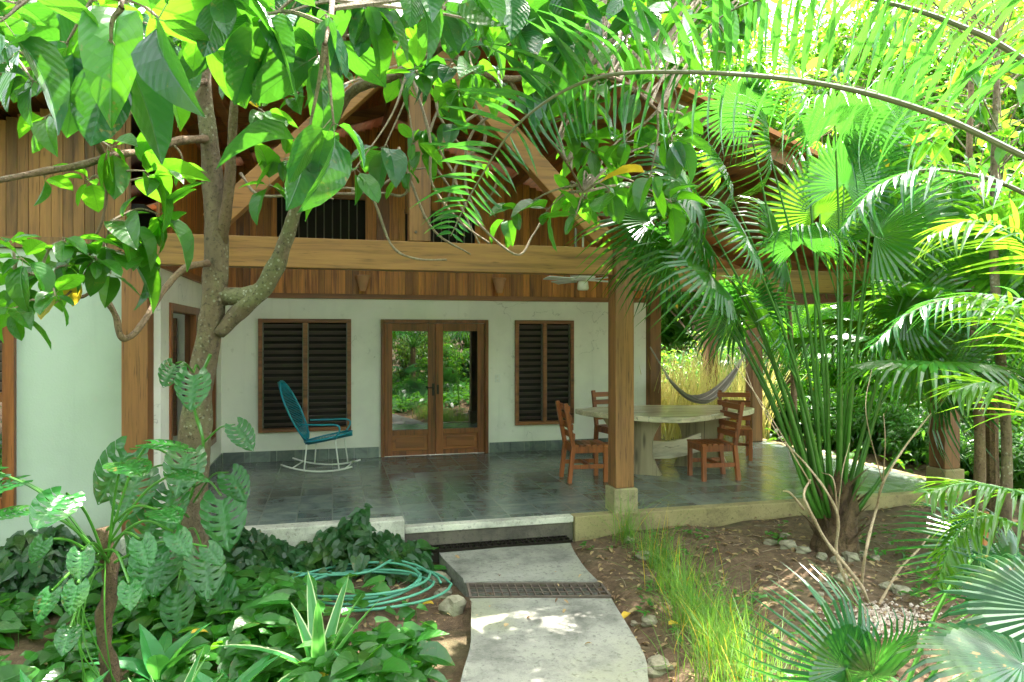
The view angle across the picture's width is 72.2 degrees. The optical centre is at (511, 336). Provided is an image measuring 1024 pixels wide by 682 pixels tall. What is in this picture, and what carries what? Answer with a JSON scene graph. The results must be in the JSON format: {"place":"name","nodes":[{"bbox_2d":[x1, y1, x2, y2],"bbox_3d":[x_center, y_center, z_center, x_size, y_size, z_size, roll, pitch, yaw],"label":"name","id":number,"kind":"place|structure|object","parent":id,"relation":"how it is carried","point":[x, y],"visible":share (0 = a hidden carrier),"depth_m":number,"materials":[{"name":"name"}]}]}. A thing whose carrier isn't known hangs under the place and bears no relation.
{"place":"outdoors","nodes":[
{"label":"outdoors","id":0,"kind":"place"},
{"bbox_2d":[0,354,1023,681],"bbox_3d":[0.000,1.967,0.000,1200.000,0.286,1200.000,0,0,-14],"label":"ground","id":1,"kind":"structure","parent":0,"point":[456,642],"depth_m":5.54,"materials":[{"name":"soil"}]},
{"bbox_2d":[20,669,109,681],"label":"ribbed lily","id":2,"kind":"object","parent":1,"relation":"on","point":[24,677],"visible":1,"depth_m":3.51,"materials":[{"name":"green plant"}]},
{"bbox_2d":[0,439,223,681],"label":"split leaf philodendron","id":3,"kind":"object","parent":1,"relation":"on","point":[104,553],"visible":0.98,"depth_m":3.57,"materials":[{"name":"plant"}]},
{"bbox_2d":[84,621,216,681],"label":"ribbed lily","id":4,"kind":"object","parent":1,"relation":"on","point":[160,657],"visible":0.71,"depth_m":4.23,"materials":[{"name":"green plant"}]},
{"bbox_2d":[128,645,224,681],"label":"variegated spider plant","id":5,"kind":"object","parent":1,"relation":"on","point":[190,677],"visible":1,"depth_m":3.48,"materials":[{"name":"green plant"}]},
{"bbox_2d":[0,503,436,623],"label":"ivy edging","id":6,"kind":"object","parent":1,"relation":"on","point":[356,543],"visible":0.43,"depth_m":5.80,"materials":[{"name":"green plant"}]},
{"bbox_2d":[0,539,454,681],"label":"ground cover","id":7,"kind":"object","parent":1,"relation":"on","point":[266,597],"visible":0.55,"depth_m":4.35,"materials":[{"name":"green plant"}]},
{"bbox_2d":[288,559,452,611],"bbox_3d":[-1.270,1.932,5.494,1.597,0.137,1.121,0,0,-14],"label":"garden hose","id":8,"kind":"object","parent":7,"relation":"on","point":[398,592],"visible":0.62,"depth_m":5.41,"materials":[{"name":"green rubber"}]},
{"bbox_2d":[189,652,281,681],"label":"ribbed lily","id":9,"kind":"object","parent":1,"relation":"on","point":[251,673],"visible":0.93,"depth_m":3.80,"materials":[{"name":"green plant"}]},
{"bbox_2d":[120,516,404,556],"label":"terrace kerb","id":10,"kind":"structure","parent":1,"relation":"on","point":[294,534],"depth_m":6.17,"materials":[{"name":"concrete"}]},
{"bbox_2d":[217,572,399,681],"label":"variegated spider plant","id":11,"kind":"object","parent":1,"relation":"on","point":[315,633],"visible":0.54,"depth_m":4.11,"materials":[{"name":"green plant"}]},
{"bbox_2d":[334,645,418,678],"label":"ribbed lily","id":12,"kind":"object","parent":1,"relation":"on","point":[402,649],"visible":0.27,"depth_m":3.95,"materials":[{"name":"green plant"}]},
{"bbox_2d":[0,0,787,578],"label":"broadleaf tree","id":13,"kind":"object","parent":1,"relation":"on","point":[98,72],"visible":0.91,"depth_m":3.85,"materials":[{"name":"green plant"}]},
{"bbox_2d":[93,354,254,637],"bbox_3d":[-2.341,1.042,4.893,1.011,1.828,0.862,0,0,-14],"label":"climbing philodendron","id":14,"kind":"object","parent":13,"relation":"attached to","point":[151,578],"visible":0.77,"depth_m":4.71,"materials":[{"name":"green plant"}]},
{"bbox_2d":[239,80,540,260],"bbox_3d":[-0.933,-1.370,5.713,2.466,1.548,0.812,0,0,11],"label":"liana","id":15,"kind":"object","parent":13,"relation":"hanging from","point":[508,228],"visible":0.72,"depth_m":5.54,"materials":[{"name":"plant"}]},
{"bbox_2d":[427,571,450,585],"bbox_3d":[-0.610,2.038,5.871,0.171,0.128,0.190,0,0,41],"label":"rock","id":16,"kind":"object","parent":1,"relation":"on","point":[432,578],"visible":0.59,"depth_m":5.82,"materials":[{"name":"stone"}]},
{"bbox_2d":[434,587,451,598],"bbox_3d":[-0.544,2.044,5.577,0.157,0.084,0.104,0,0,-14],"label":"rock","id":17,"kind":"object","parent":1,"relation":"on","point":[440,590],"visible":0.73,"depth_m":5.54,"materials":[{"name":"stone"}]},
{"bbox_2d":[438,595,466,616],"bbox_3d":[-0.448,2.027,5.243,0.200,0.198,0.150,0,0,27],"label":"rock","id":18,"kind":"object","parent":1,"relation":"on","point":[453,605],"visible":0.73,"depth_m":5.20,"materials":[{"name":"stone"}]},
{"bbox_2d":[0,8,963,551],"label":"wooden house","id":19,"kind":"structure","parent":1,"relation":"on","point":[404,356],"depth_m":9.68,"materials":[{"name":"white paint"}]},
{"bbox_2d":[0,326,16,508],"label":"window","id":20,"kind":"structure","parent":19,"relation":"in","point":[8,349],"depth_m":5.91,"materials":[{"name":"brown wood"}]},
{"bbox_2d":[169,302,216,478],"bbox_3d":[-3.563,0.525,7.836,0.100,1.690,2.650,0,0,-14],"label":"door","id":21,"kind":"structure","parent":19,"relation":"in","point":[183,319],"depth_m":7.20,"materials":[{"name":"brown wood"}]},
{"bbox_2d":[258,319,350,432],"bbox_3d":[-2.935,0.545,9.979,1.260,1.590,0.190,0,0,-14],"label":"window","id":22,"kind":"structure","parent":19,"relation":"in","point":[312,356],"depth_m":9.97,"materials":[{"name":"brown wood"}]},
{"bbox_2d":[275,191,364,239],"bbox_3d":[-2.737,-1.585,10.035,1.230,0.890,0.140,0,0,-14],"label":"clerestory window","id":23,"kind":"structure","parent":19,"relation":"in","point":[332,219],"depth_m":10.11,"materials":[{"name":"grey metal"}]},
{"bbox_2d":[355,275,369,290],"bbox_3d":[-2.129,-0.762,10.015,0.210,0.225,0.210,0,0,-14],"label":"wall lamp","id":24,"kind":"object","parent":19,"relation":"attached to","point":[362,281],"visible":1,"depth_m":9.96,"materials":[{"name":"ceramic"}]},
{"bbox_2d":[404,209,475,242],"bbox_3d":[-1.052,-1.500,10.466,1.110,0.720,0.140,0,0,-14],"label":"clerestory window","id":25,"kind":"structure","parent":19,"relation":"in","point":[470,238],"depth_m":10.53,"materials":[{"name":"brown metal"}]},
{"bbox_2d":[492,278,505,292],"bbox_3d":[-0.191,-0.762,10.511,0.210,0.225,0.210,0,0,-14],"label":"wall lamp","id":26,"kind":"object","parent":19,"relation":"attached to","point":[499,283],"visible":1,"depth_m":10.45,"materials":[{"name":"ceramic"}]},
{"bbox_2d":[515,320,573,425],"bbox_3d":[0.485,0.550,10.854,0.940,1.600,0.190,0,0,-14],"label":"window","id":27,"kind":"structure","parent":19,"relation":"in","point":[544,349],"depth_m":10.86,"materials":[{"name":"brown wood"}]},
{"bbox_2d":[543,166,607,290],"bbox_3d":[0.894,-1.424,8.848,0.912,1.689,0.912,0,0,11],"label":"ceiling fan","id":28,"kind":"object","parent":19,"relation":"hanging from","point":[581,280],"visible":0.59,"depth_m":8.78,"materials":[{"name":"white paint"}]},
{"bbox_2d":[650,336,759,403],"bbox_3d":[3.004,0.510,10.897,1.728,1.059,0.668,0,0,6],"label":"hammock","id":29,"kind":"object","parent":19,"relation":"hanging from","point":[723,385],"visible":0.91,"depth_m":10.90,"materials":[{"name":"grey fabric"}]},
{"bbox_2d":[405,522,572,562],"bbox_3d":[-0.207,1.958,6.681,1.630,0.303,0.098,0,0,-14],"label":"terrace riser","id":30,"kind":"object","parent":1,"relation":"on","point":[487,534],"visible":0.29,"depth_m":6.63,"materials":[{"name":"concrete"}]},
{"bbox_2d":[405,514,572,533],"bbox_3d":[-0.205,1.776,6.671,1.630,0.059,0.118,0,0,-14],"label":"terrace step","id":31,"kind":"object","parent":30,"relation":"on","point":[484,523],"visible":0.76,"depth_m":6.63,"materials":[{"name":"concrete"}]},
{"bbox_2d":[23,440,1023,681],"bbox_3d":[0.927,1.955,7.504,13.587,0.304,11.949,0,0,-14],"label":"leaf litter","id":32,"kind":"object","parent":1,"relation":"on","point":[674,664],"visible":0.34,"depth_m":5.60,"materials":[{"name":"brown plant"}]},
{"bbox_2d":[635,551,652,559],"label":"rock","id":33,"kind":"object","parent":1,"relation":"on","point":[638,556],"visible":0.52,"depth_m":6.24,"materials":[{"name":"stone"}]},
{"bbox_2d":[641,615,657,626],"bbox_3d":[0.975,2.020,4.976,0.135,0.086,0.091,0,0,-14],"label":"rock","id":34,"kind":"object","parent":1,"relation":"on","point":[646,620],"visible":0.96,"depth_m":4.95,"materials":[{"name":"stone"}]},
{"bbox_2d":[647,654,673,677],"bbox_3d":[0.887,2.035,4.305,0.198,0.116,0.132,0,0,-14],"label":"rock","id":35,"kind":"object","parent":1,"relation":"on","point":[658,661],"visible":0.82,"depth_m":4.27,"materials":[{"name":"stone"}]},
{"bbox_2d":[661,84,693,348],"bbox_3d":[5.121,-3.769,26.971,9.217,11.807,9.054,0,0,40],"label":"garden tree","id":36,"kind":"object","parent":1,"relation":"on","point":[673,310],"depth_m":25.75,"materials":[{"name":"green plant"}]},
{"bbox_2d":[661,344,702,395],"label":"leafy shrub","id":37,"kind":"object","parent":1,"relation":"on","point":[669,357],"visible":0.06,"depth_m":15.97,"materials":[{"name":"green plant"}]},
{"bbox_2d":[582,485,820,681],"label":"tall grass","id":38,"kind":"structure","parent":1,"relation":"on","point":[714,628],"depth_m":4.59,"materials":[{"name":"plant"}]},
{"bbox_2d":[671,317,741,372],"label":"olive shrub","id":39,"kind":"object","parent":1,"relation":"on","point":[694,353],"visible":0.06,"depth_m":17.94,"materials":[{"name":"green plant"}]},
{"bbox_2d":[411,0,1023,364],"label":"feather palm","id":40,"kind":"object","parent":1,"relation":"on","point":[870,30],"visible":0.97,"depth_m":2.70,"materials":[{"name":"green plant"}]},
{"bbox_2d":[639,341,810,439],"bbox_3d":[3.226,1.067,12.653,4.977,2.087,3.460,0,0,-14],"label":"reed clump","id":41,"kind":"object","parent":1,"relation":"on","point":[675,398],"visible":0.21,"depth_m":12.27,"materials":[{"name":"plant"}]},
{"bbox_2d":[615,0,864,364],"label":"garden tree","id":42,"kind":"object","parent":1,"relation":"on","point":[703,84],"visible":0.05,"depth_m":23.61,"materials":[{"name":"green plant"}]},
{"bbox_2d":[690,341,802,392],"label":"leafy shrub","id":43,"kind":"object","parent":1,"relation":"on","point":[743,366],"visible":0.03,"depth_m":15.55,"materials":[{"name":"green plant"}]},
{"bbox_2d":[681,23,824,363],"bbox_3d":[8.193,-4.700,26.342,9.032,13.527,8.565,0,0,-24],"label":"yellowish tree","id":44,"kind":"object","parent":1,"relation":"on","point":[777,72],"visible":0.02,"depth_m":24.77,"materials":[{"name":"green plant"}]},
{"bbox_2d":[763,539,777,544],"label":"rock","id":45,"kind":"object","parent":1,"relation":"on","point":[768,542],"visible":0.87,"depth_m":6.45,"materials":[{"name":"stone"}]},
{"bbox_2d":[571,438,971,541],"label":"terrace kerb","id":46,"kind":"structure","parent":1,"relation":"on","point":[722,514],"depth_m":7.19,"materials":[{"name":"concrete"}]},
{"bbox_2d":[730,373,812,438],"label":"dark shrub","id":47,"kind":"object","parent":1,"relation":"on","point":[768,407],"visible":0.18,"depth_m":13.14,"materials":[{"name":"green plant"}]},
{"bbox_2d":[778,540,796,549],"bbox_3d":[2.470,1.873,6.260,0.160,0.115,0.141,0,0,-14],"label":"rock","id":48,"kind":"object","parent":1,"relation":"on","point":[787,544],"visible":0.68,"depth_m":6.24,"materials":[{"name":"stone"}]},
{"bbox_2d":[722,343,852,392],"bbox_3d":[6.476,0.916,16.347,2.930,2.642,2.818,0,0,5],"label":"leafy shrub","id":49,"kind":"object","parent":1,"relation":"on","point":[736,344],"visible":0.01,"depth_m":16.50,"materials":[{"name":"green plant"}]},
{"bbox_2d":[564,46,1023,557],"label":"fan palm","id":50,"kind":"object","parent":1,"relation":"on","point":[824,186],"visible":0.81,"depth_m":6.01,"materials":[{"name":"green plant"}]},
{"bbox_2d":[718,304,876,387],"bbox_3d":[5.882,0.521,14.524,3.316,2.946,2.978,0,0,-2],"label":"background fan palm","id":51,"kind":"object","parent":1,"relation":"on","point":[803,316],"visible":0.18,"depth_m":14.30,"materials":[{"name":"green plant"}]},
{"bbox_2d":[747,68,854,137],"bbox_3d":[10.128,-4.138,27.977,9.876,12.650,9.701,0,0,10],"label":"garden tree","id":52,"kind":"object","parent":1,"relation":"on","point":[786,90],"visible":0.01,"depth_m":25.42,"materials":[{"name":"green plant"}]},
{"bbox_2d":[579,501,1023,681],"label":"weeds","id":53,"kind":"object","parent":1,"relation":"on","point":[775,536],"visible":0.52,"depth_m":5.22,"materials":[{"name":"green plant"}]},
{"bbox_2d":[796,546,811,553],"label":"rock","id":54,"kind":"object","parent":1,"relation":"on","point":[802,550],"visible":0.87,"depth_m":6.11,"materials":[{"name":"stone"}]},
{"bbox_2d":[784,120,841,444],"bbox_3d":[4.924,-0.817,11.651,2.629,5.525,2.180,0,0,25],"label":"slim tree","id":55,"kind":"object","parent":1,"relation":"on","point":[793,392],"visible":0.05,"depth_m":11.47,"materials":[{"name":"brown plant"}]},
{"bbox_2d":[779,367,848,439],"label":"leafy shrub","id":56,"kind":"object","parent":1,"relation":"on","point":[805,383],"visible":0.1,"depth_m":12.91,"materials":[{"name":"green plant"}]},
{"bbox_2d":[816,552,827,560],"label":"rock","id":57,"kind":"object","parent":1,"relation":"on","point":[822,556],"visible":0.87,"depth_m":6.00,"materials":[{"name":"stone"}]},
{"bbox_2d":[820,582,836,590],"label":"rock","id":58,"kind":"object","parent":1,"relation":"on","point":[827,586],"visible":0.56,"depth_m":5.34,"materials":[{"name":"stone"}]},
{"bbox_2d":[783,393,875,450],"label":"dark shrub","id":59,"kind":"object","parent":1,"relation":"on","point":[833,423],"visible":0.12,"depth_m":12.15,"materials":[{"name":"green plant"}]},
{"bbox_2d":[727,348,932,606],"bbox_3d":[2.343,1.044,5.047,1.532,1.939,0.326,0,0,-2],"label":"bare shrub","id":60,"kind":"object","parent":1,"relation":"on","point":[840,561],"visible":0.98,"depth_m":4.97,"materials":[{"name":"brown plant"}]},
{"bbox_2d":[778,328,889,408],"bbox_3d":[6.883,0.972,15.098,2.630,2.466,2.735,0,0,4],"label":"leafy shrub","id":61,"kind":"object","parent":1,"relation":"on","point":[829,366],"visible":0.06,"depth_m":14.46,"materials":[{"name":"green plant"}]},
{"bbox_2d":[830,556,844,564],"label":"rock","id":62,"kind":"object","parent":1,"relation":"on","point":[832,559],"visible":0.32,"depth_m":5.88,"materials":[{"name":"stone"}]},
{"bbox_2d":[833,572,847,582],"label":"rock","id":63,"kind":"object","parent":1,"relation":"on","point":[839,576],"visible":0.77,"depth_m":5.47,"materials":[{"name":"stone"}]},
{"bbox_2d":[661,52,1021,378],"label":"distant forest","id":64,"kind":"object","parent":1,"relation":"on","point":[670,335],"visible":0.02,"depth_m":26.72,"materials":[{"name":"green plant"}]},
{"bbox_2d":[800,301,885,334],"bbox_3d":[8.682,-0.123,16.693,4.467,4.419,4.975,0,0,11],"label":"background fan palm","id":65,"kind":"object","parent":1,"relation":"on","point":[846,308],"visible":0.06,"depth_m":16.53,"materials":[{"name":"green plant"}]},
{"bbox_2d":[665,392,1021,495],"bbox_3d":[6.700,1.852,14.355,14.150,0.800,13.828,0,0,-14],"label":"ground cover","id":66,"kind":"object","parent":1,"relation":"on","point":[851,455],"visible":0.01,"depth_m":10.32,"materials":[{"name":"green plant"}]},
{"bbox_2d":[841,551,859,561],"bbox_3d":[2.881,1.881,5.973,0.133,0.087,0.143,0,0,-14],"label":"rock","id":67,"kind":"object","parent":1,"relation":"on","point":[848,556],"visible":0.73,"depth_m":5.93,"materials":[{"name":"stone"}]},
{"bbox_2d":[689,0,1021,316],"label":"garden tree","id":68,"kind":"object","parent":1,"relation":"on","point":[844,27],"visible":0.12,"depth_m":21.24,"materials":[{"name":"green plant"}]},
{"bbox_2d":[819,317,922,417],"bbox_3d":[7.434,0.911,14.397,2.818,2.642,2.930,0,0,4],"label":"leafy shrub","id":69,"kind":"object","parent":1,"relation":"on","point":[870,386],"visible":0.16,"depth_m":13.90,"materials":[{"name":"green plant"}]},
{"bbox_2d":[728,492,1021,681],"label":"grey fan palm","id":70,"kind":"object","parent":1,"relation":"on","point":[849,649],"visible":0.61,"depth_m":2.83,"materials":[{"name":"green plant"}]},
{"bbox_2d":[870,554,879,560],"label":"rock","id":71,"kind":"object","parent":1,"relation":"on","point":[875,557],"visible":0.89,"depth_m":6.06,"materials":[{"name":"stone"}]},
{"bbox_2d":[830,394,925,453],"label":"dark shrub","id":72,"kind":"object","parent":1,"relation":"on","point":[857,422],"visible":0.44,"depth_m":11.19,"materials":[{"name":"green plant"}]},
{"bbox_2d":[843,378,926,422],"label":"leafy shrub","id":73,"kind":"object","parent":1,"relation":"on","point":[913,400],"visible":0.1,"depth_m":11.93,"materials":[{"name":"green plant"}]},
{"bbox_2d":[878,581,893,590],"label":"rock","id":74,"kind":"object","parent":1,"relation":"on","point":[882,585],"visible":0.72,"depth_m":5.29,"materials":[{"name":"stone"}]},
{"bbox_2d":[814,588,963,660],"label":"gravel","id":75,"kind":"structure","parent":1,"relation":"on","point":[885,607],"depth_m":4.69,"materials":[{"name":"gravel"}]},
{"bbox_2d":[764,166,1023,514],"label":"background fan palm","id":76,"kind":"object","parent":1,"relation":"on","point":[992,465],"visible":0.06,"depth_m":7.53,"materials":[{"name":"green plant"}]},
{"bbox_2d":[891,584,911,595],"bbox_3d":[2.898,1.892,5.221,0.157,0.066,0.107,0,0,-14],"label":"rock","id":77,"kind":"object","parent":1,"relation":"on","point":[896,588],"visible":0.88,"depth_m":5.20,"materials":[{"name":"stone"}]},
{"bbox_2d":[787,0,1023,511],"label":"slim tree","id":78,"kind":"object","parent":1,"relation":"on","point":[979,472],"visible":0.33,"depth_m":6.11,"materials":[{"name":"green plant"}]},
{"bbox_2d":[794,0,1023,314],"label":"yellowish tree","id":79,"kind":"object","parent":1,"relation":"on","point":[825,63],"visible":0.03,"depth_m":20.24,"materials":[{"name":"green plant"}]},
{"bbox_2d":[797,301,1022,419],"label":"background fan palm","id":80,"kind":"object","parent":1,"relation":"on","point":[835,354],"visible":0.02,"depth_m":11.71,"materials":[{"name":"green plant"}]},
{"bbox_2d":[808,173,1023,419],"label":"background fan palm","id":81,"kind":"object","parent":1,"relation":"on","point":[1014,282],"visible":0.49,"depth_m":5.61,"materials":[{"name":"green plant"}]},
{"bbox_2d":[873,404,967,467],"bbox_3d":[6.043,1.533,10.636,1.359,1.095,1.560,0,0,44],"label":"dark shrub","id":82,"kind":"object","parent":1,"relation":"on","point":[900,433],"visible":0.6,"depth_m":10.43,"materials":[{"name":"green plant"}]},
{"bbox_2d":[820,179,1021,307],"bbox_3d":[5.705,0.043,7.613,4.187,3.920,4.098,0,0,14],"label":"background feather palm","id":83,"kind":"object","parent":1,"relation":"on","point":[863,259],"visible":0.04,"depth_m":8.52,"materials":[{"name":"green plant"}]},
{"bbox_2d":[819,553,1023,681],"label":"dark fan palm","id":84,"kind":"object","parent":1,"relation":"on","point":[991,649],"visible":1,"depth_m":1.90,"materials":[{"name":"green plant"}]},
{"bbox_2d":[868,0,1023,188],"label":"garden tree","id":85,"kind":"object","parent":1,"relation":"on","point":[1006,100],"visible":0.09,"depth_m":19.86,"materials":[{"name":"green plant"}]},
{"bbox_2d":[884,0,1023,541],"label":"slim tree","id":86,"kind":"object","parent":1,"relation":"on","point":[998,116],"visible":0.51,"depth_m":5.61,"materials":[{"name":"green plant"}]},
{"bbox_2d":[913,418,999,481],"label":"dark shrub","id":87,"kind":"object","parent":1,"relation":"on","point":[964,466],"visible":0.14,"depth_m":9.41,"materials":[{"name":"green plant"}]},
{"bbox_2d":[890,8,1023,177],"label":"yellowish tree","id":88,"kind":"object","parent":1,"relation":"on","point":[1006,74],"visible":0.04,"depth_m":20.48,"materials":[{"name":"green plant"}]},
{"bbox_2d":[909,198,1023,594],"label":"bright feather palm","id":89,"kind":"object","parent":1,"relation":"on","point":[971,392],"visible":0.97,"depth_m":2.97,"materials":[{"name":"green plant"}]},
{"bbox_2d":[915,163,1023,447],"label":"background feather palm","id":90,"kind":"object","parent":1,"relation":"on","point":[1014,407],"depth_m":10.00,"materials":[{"name":"green plant"}]},
{"bbox_2d":[977,510,988,545],"bbox_3d":[3.704,1.713,5.547,0.085,0.660,0.075,2,0,-37],"label":"wooden stake","id":91,"kind":"object","parent":1,"relation":"on","point":[984,542],"visible":0.14,"depth_m":5.51,"materials":[{"name":"brown wood"}]},
{"bbox_2d":[960,379,1022,436],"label":"leafy shrub","id":92,"kind":"object","parent":1,"relation":"on","point":[971,413],"visible":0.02,"depth_m":11.60,"materials":[{"name":"green plant"}]},
{"bbox_2d":[960,415,1023,498],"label":"dark shrub","id":93,"kind":"object","parent":1,"relation":"on","point":[1018,459],"visible":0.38,"depth_m":8.49,"materials":[{"name":"green plant"}]},
{"bbox_2d":[999,394,1023,447],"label":"leafy shrub","id":94,"kind":"object","parent":1,"relation":"on","point":[1020,422],"visible":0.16,"depth_m":9.33,"materials":[{"name":"green plant"}]},
{"bbox_2d":[1002,60,1023,160],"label":"garden tree","id":95,"kind":"object","parent":1,"relation":"on","point":[1018,79],"visible":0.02,"depth_m":19.49,"materials":[{"name":"green plant"}]},
{"bbox_2d":[439,543,597,596],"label":"path","id":96,"kind":"structure","parent":0,"point":[539,563],"depth_m":5.94,"materials":[{"name":"concrete"}]},
{"bbox_2d":[429,535,571,552],"bbox_3d":[-0.177,1.937,6.541,1.500,0.024,0.162,0,0,-14],"label":"drain grate","id":97,"kind":"object","parent":96,"relation":"on","point":[500,543],"visible":0.86,"depth_m":6.54,"materials":[{"name":"metal"}]},
{"bbox_2d":[466,582,610,599],"bbox_3d":[0.194,1.953,5.396,1.098,0.026,0.308,0,0,-2],"label":"drain grate","id":98,"kind":"object","parent":96,"relation":"on","point":[506,585],"visible":0.97,"depth_m":5.43,"materials":[{"name":"metal"}]},
{"bbox_2d":[461,598,648,681],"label":"path","id":99,"kind":"structure","parent":0,"point":[548,640],"depth_m":4.46,"materials":[{"name":"concrete"}]},
{"bbox_2d":[208,431,927,525],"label":"terrace floor","id":100,"kind":"structure","parent":0,"point":[440,488],"depth_m":8.25,"materials":[{"name":"tile"}]},
{"bbox_2d":[277,380,360,471],"bbox_3d":[-2.577,1.161,9.275,1.048,1.171,0.644,0,0,0],"label":"rocking chair","id":101,"kind":"object","parent":100,"relation":"on","point":[306,435],"visible":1,"depth_m":9.31,"materials":[{"name":"teal paint"}]},
{"bbox_2d":[555,400,607,483],"bbox_3d":[0.851,1.274,8.602,0.561,0.956,0.470,0,0,-10],"label":"dining chair","id":102,"kind":"object","parent":100,"relation":"on","point":[573,446],"visible":0.98,"depth_m":8.43,"materials":[{"name":"brown wood"}]},
{"bbox_2d":[591,390,607,443],"bbox_3d":[1.490,1.274,10.283,0.470,0.956,0.561,0,0,-24],"label":"dining chair","id":103,"kind":"object","parent":100,"relation":"on","point":[602,428],"visible":0.27,"depth_m":10.36,"materials":[{"name":"brown wood"}]},
{"bbox_2d":[575,405,753,475],"bbox_3d":[2.082,1.361,9.396,2.098,0.791,1.607,0,0,-40],"label":"slab table","id":104,"kind":"object","parent":100,"relation":"on","point":[697,421],"visible":0.63,"depth_m":9.08,"materials":[{"name":"beige wood"}]},
{"bbox_2d":[687,399,744,481],"bbox_3d":[2.522,1.274,8.714,0.561,0.956,0.470,0,0,-10],"label":"dining chair","id":105,"kind":"object","parent":100,"relation":"on","point":[719,445],"visible":0.98,"depth_m":8.57,"materials":[{"name":"brown wood"}]},
{"bbox_2d":[717,390,752,460],"bbox_3d":[3.224,1.274,10.154,0.470,0.956,0.561,0,0,14],"label":"dining chair","id":106,"kind":"object","parent":100,"relation":"on","point":[746,430],"visible":0.52,"depth_m":10.26,"materials":[{"name":"brown wood"}]},
{"bbox_2d":[130,0,1023,98],"label":"sky","id":107,"kind":"structure","parent":0,"point":[772,6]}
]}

